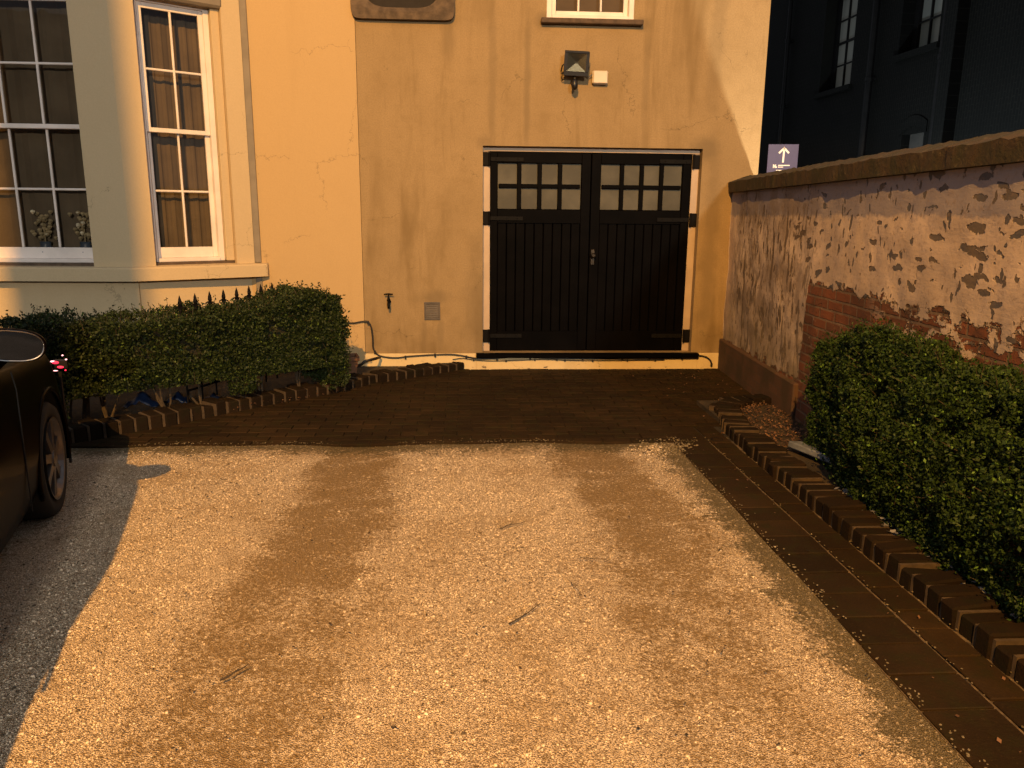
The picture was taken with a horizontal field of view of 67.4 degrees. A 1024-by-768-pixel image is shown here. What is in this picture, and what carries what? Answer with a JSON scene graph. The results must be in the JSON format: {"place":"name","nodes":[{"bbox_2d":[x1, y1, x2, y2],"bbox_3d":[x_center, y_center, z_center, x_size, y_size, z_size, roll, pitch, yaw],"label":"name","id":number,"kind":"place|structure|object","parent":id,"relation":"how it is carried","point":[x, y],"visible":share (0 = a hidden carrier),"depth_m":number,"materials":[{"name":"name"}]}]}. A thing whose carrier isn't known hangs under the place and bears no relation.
{"place":"outdoors","nodes":[
{"label":"outdoors","id":0,"kind":"place"},
{"bbox_2d":[66,366,405,423],"bbox_3d":[-3.551,0.315,5.659,5.600,0.001,4.600,0,12,-4],"label":"soil bed","id":1,"kind":"object","parent":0,"point":[282,380],"depth_m":6.72,"materials":[{"name":"brown soil"}]},
{"bbox_2d":[123,391,158,407],"bbox_3d":[-2.971,0.126,6.149,0.261,0.120,0.084,0,12,-4],"label":"plastic scrap","id":2,"kind":"object","parent":1,"relation":"on","point":[144,398],"visible":0.99,"depth_m":6.14,"materials":[{"name":"blue plastic"}]},
{"bbox_2d":[0,279,352,422],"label":"hedge","id":3,"kind":"object","parent":1,"relation":"on","point":[306,331],"visible":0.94,"depth_m":6.09,"materials":[{"name":"green plant"}]},
{"bbox_2d":[163,391,190,402],"bbox_3d":[-2.748,0.107,6.297,0.200,0.093,0.082,0,12,-3],"label":"plastic scrap","id":4,"kind":"object","parent":1,"relation":"on","point":[179,396],"visible":0.84,"depth_m":6.29,"materials":[{"name":"blue plastic"}]},
{"bbox_2d":[204,392,222,398],"bbox_3d":[-2.502,0.104,6.415,0.160,0.066,0.083,0,12,-4],"label":"plastic scrap","id":5,"kind":"object","parent":1,"relation":"on","point":[213,395],"visible":0.45,"depth_m":6.43,"materials":[{"name":"blue plastic"}]},
{"bbox_2d":[175,283,277,402],"bbox_3d":[-2.425,-0.374,6.683,0.074,0.915,1.309,4,13,15],"label":"iron railing","id":6,"kind":"object","parent":1,"relation":"on","point":[180,307],"visible":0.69,"depth_m":6.34,"materials":[{"name":"black metal"}]},
{"bbox_2d":[341,353,359,377],"bbox_3d":[-1.597,-0.170,7.421,0.224,0.215,0.224,-4,13,-18],"label":"planter","id":7,"kind":"object","parent":1,"relation":"on","point":[355,358],"visible":0.34,"depth_m":7.35,"materials":[{"name":"ceramic"}]},
{"bbox_2d":[357,356,380,366],"bbox_3d":[-1.435,-0.222,7.793,0.131,0.087,0.348,11,16,39],"label":"hose","id":8,"kind":"object","parent":1,"relation":"on","point":[368,360],"visible":0.84,"depth_m":7.72,"materials":[{"name":"black rubber"}]},
{"bbox_2d":[269,370,733,445],"bbox_3d":[-1.189,0.152,6.745,7.050,0.024,2.700,0,12,-4],"label":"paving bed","id":9,"kind":"object","parent":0,"point":[718,429],"visible":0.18,"depth_m":5.94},
{"bbox_2d":[0,437,1023,767],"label":"gravel drive","id":10,"kind":"structure","parent":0,"point":[704,687],"depth_m":3.06,"materials":[{"name":"beige gravel"}]},
{"bbox_2d":[0,328,71,553],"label":"parked car","id":11,"kind":"object","parent":10,"relation":"on","point":[35,449],"visible":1,"depth_m":3.60,"materials":[{"name":"black paint"}]},
{"bbox_2d":[50,355,71,462],"bbox_3d":[-2.800,0.164,4.819,0.122,0.718,0.109,0,12,-4],"label":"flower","id":12,"kind":"object","parent":10,"relation":"on","point":[60,363],"visible":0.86,"depth_m":4.80,"materials":[{"name":"red"}]},
{"bbox_2d":[220,664,247,680],"bbox_3d":[-0.975,1.012,2.703,0.010,0.013,0.114,10,15,36],"label":"twig","id":13,"kind":"object","parent":10,"relation":"on","point":[235,671],"visible":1,"depth_m":2.70,"materials":[{"name":"brown wood"}]},
{"bbox_2d":[0,444,870,762],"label":"dark debris","id":14,"kind":"object","parent":10,"relation":"on","point":[388,574],"visible":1,"depth_m":3.27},
{"bbox_2d":[508,604,539,623],"bbox_3d":[0.054,0.931,3.116,0.010,0.011,0.206,11,16,38],"label":"twig","id":15,"kind":"object","parent":10,"relation":"on","point":[525,613],"visible":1,"depth_m":3.10,"materials":[{"name":"brown wood"}]},
{"bbox_2d":[71,368,1023,767],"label":"block paving","id":16,"kind":"structure","parent":0,"point":[639,406],"depth_m":5.54,"materials":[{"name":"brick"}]},
{"bbox_2d":[113,371,1020,751],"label":"leaf litter","id":17,"kind":"object","parent":16,"relation":"on","point":[759,433],"visible":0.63,"depth_m":5.83,"materials":[{"name":"brown plant"}]},
{"bbox_2d":[697,400,1023,622],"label":"soil bed","id":18,"kind":"object","parent":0,"point":[813,464],"visible":0.11,"depth_m":5.71,"materials":[{"name":"brown soil"}]},
{"bbox_2d":[788,441,855,462],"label":"paving slab","id":19,"kind":"structure","parent":18,"relation":"on","point":[800,446],"depth_m":5.04,"materials":[{"name":"grey stone"}]},
{"bbox_2d":[799,316,1023,623],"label":"hedge","id":20,"kind":"object","parent":18,"relation":"on","point":[946,422],"visible":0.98,"depth_m":3.50,"materials":[{"name":"green plant"}]},
{"bbox_2d":[834,487,1020,620],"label":"slate chips","id":21,"kind":"object","parent":18,"relation":"on","point":[845,491],"visible":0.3,"depth_m":3.76,"materials":[{"name":"grey stone"}]},
{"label":"ground","id":22,"kind":"structure","parent":0,"visible":0},
{"bbox_2d":[68,362,463,443],"bbox_3d":[-2.197,0.147,6.475,0.333,0.198,4.718,12,17,41],"label":"brick edging","id":23,"kind":"object","parent":22,"relation":"on","point":[87,429],"visible":0.64,"depth_m":6.21,"materials":[{"name":"brown brick"}]},
{"bbox_2d":[0,0,770,369],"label":"house","id":24,"kind":"structure","parent":22,"relation":"on","point":[486,178],"depth_m":7.55,"materials":[{"name":"paint"}]},
{"bbox_2d":[30,210,57,246],"bbox_3d":[-4.350,-1.373,7.134,0.230,0.478,0.143,0,12,-4],"label":"flower vase","id":25,"kind":"object","parent":24,"relation":"in","point":[47,232],"visible":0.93,"depth_m":7.11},
{"bbox_2d":[0,0,93,262],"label":"window","id":26,"kind":"structure","parent":24,"relation":"in","point":[42,168],"depth_m":7.00,"materials":[{"name":"white paint"}]},
{"bbox_2d":[67,211,91,247],"bbox_3d":[-3.992,-1.373,7.156,0.185,0.474,0.165,7,14,26],"label":"flower vase","id":27,"kind":"object","parent":24,"relation":"in","point":[82,225],"visible":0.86,"depth_m":7.12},
{"bbox_2d":[133,0,234,261],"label":"window","id":28,"kind":"structure","parent":24,"relation":"in","point":[179,47],"depth_m":7.30,"materials":[{"name":"white paint"}]},
{"bbox_2d":[384,293,392,308],"bbox_3d":[-1.260,-0.852,7.862,0.086,0.158,0.086,10,15,36],"label":"outdoor tap","id":29,"kind":"object","parent":24,"relation":"attached to","point":[388,301],"visible":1,"depth_m":7.83,"materials":[{"name":"black metal"}]},
{"bbox_2d":[424,302,439,319],"bbox_3d":[-0.826,-0.755,7.946,0.164,0.184,0.016,0,12,-4],"label":"wall vent","id":30,"kind":"object","parent":24,"relation":"attached to","point":[431,310],"depth_m":7.94,"materials":[{"name":"beige plastic"}]},
{"bbox_2d":[349,321,712,366],"bbox_3d":[0.211,-0.419,8.063,3.888,0.494,0.031,0,12,-4],"label":"wall cable","id":31,"kind":"object","parent":24,"relation":"attached to","point":[466,356],"depth_m":8.04,"materials":[{"name":"black plastic"}]},
{"bbox_2d":[483,152,590,349],"bbox_3d":[0.247,-1.352,7.992,1.105,2.030,0.088,0,12,-4],"label":"garage door leaf","id":32,"kind":"structure","parent":24,"relation":"in","point":[520,293],"depth_m":7.99,"materials":[{"name":"black wood"}]},
{"bbox_2d":[453,358,655,361],"bbox_3d":[0.502,-0.256,8.118,2.254,0.043,0.020,0,12,-3],"label":"wire","id":33,"kind":"object","parent":24,"relation":"attached to","point":[555,359],"visible":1,"depth_m":8.12,"materials":[{"name":"black plastic"}]},
{"bbox_2d":[561,50,589,89],"bbox_3d":[0.614,-3.034,7.447,0.274,0.352,0.179,0,12,-4],"label":"floodlight","id":34,"kind":"object","parent":24,"relation":"attached to","point":[576,63],"visible":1,"depth_m":7.38,"materials":[{"name":"black plastic"}]},
{"bbox_2d":[541,0,643,26],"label":"window","id":35,"kind":"structure","parent":24,"relation":"in","point":[559,12],"depth_m":7.45,"materials":[{"name":"white paint"}]},
{"bbox_2d":[588,71,607,84],"bbox_3d":[0.817,-3.006,7.527,0.255,0.133,0.070,0,12,-4],"label":"junction box","id":36,"kind":"object","parent":24,"relation":"attached to","point":[599,77],"visible":0.98,"depth_m":7.50,"materials":[{"name":"beige plastic"}]},
{"bbox_2d":[586,153,699,349],"bbox_3d":[1.361,-1.353,8.040,1.111,2.030,0.128,0,12,-4],"label":"garage door leaf","id":37,"kind":"structure","parent":24,"relation":"in","point":[640,265],"depth_m":8.05,"materials":[{"name":"black wood"}]},
{"bbox_2d":[766,144,798,172],"bbox_3d":[3.652,-1.958,10.654,0.396,2.616,0.073,2,12,6],"label":"direction sign","id":38,"kind":"object","parent":22,"relation":"on","point":[782,157],"visible":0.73,"depth_m":10.38,"materials":[{"name":"metal"}]},
{"bbox_2d":[709,394,1023,688],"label":"brick edging","id":39,"kind":"object","parent":22,"relation":"on","point":[972,614],"visible":0.79,"depth_m":3.56,"materials":[{"name":"brown brick"}]},
{"bbox_2d":[718,129,1023,580],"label":"boundary wall","id":40,"kind":"structure","parent":22,"relation":"on","point":[928,238],"depth_m":4.70,"materials":[{"name":"brick"}]},
{"bbox_2d":[758,0,1023,173],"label":"brick building","id":41,"kind":"structure","parent":22,"relation":"on","point":[846,79],"depth_m":17.76,"materials":[{"name":"black brick"}]},
{"bbox_2d":[814,0,857,98],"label":"window","id":42,"kind":"structure","parent":41,"relation":"in","point":[846,9],"depth_m":20.27,"materials":[{"name":"black glass"}]},
{"bbox_2d":[909,132,923,147],"bbox_3d":[9.014,-4.763,17.043,0.050,1.550,0.800,-1,12,-6],"label":"window","id":43,"kind":"structure","parent":41,"relation":"in","point":[916,140],"depth_m":17.05,"materials":[{"name":"grey glass"}]},
{"bbox_2d":[891,0,942,62],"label":"window","id":44,"kind":"structure","parent":41,"relation":"in","point":[928,12],"depth_m":16.86,"materials":[{"name":"black glass"}]}
]}

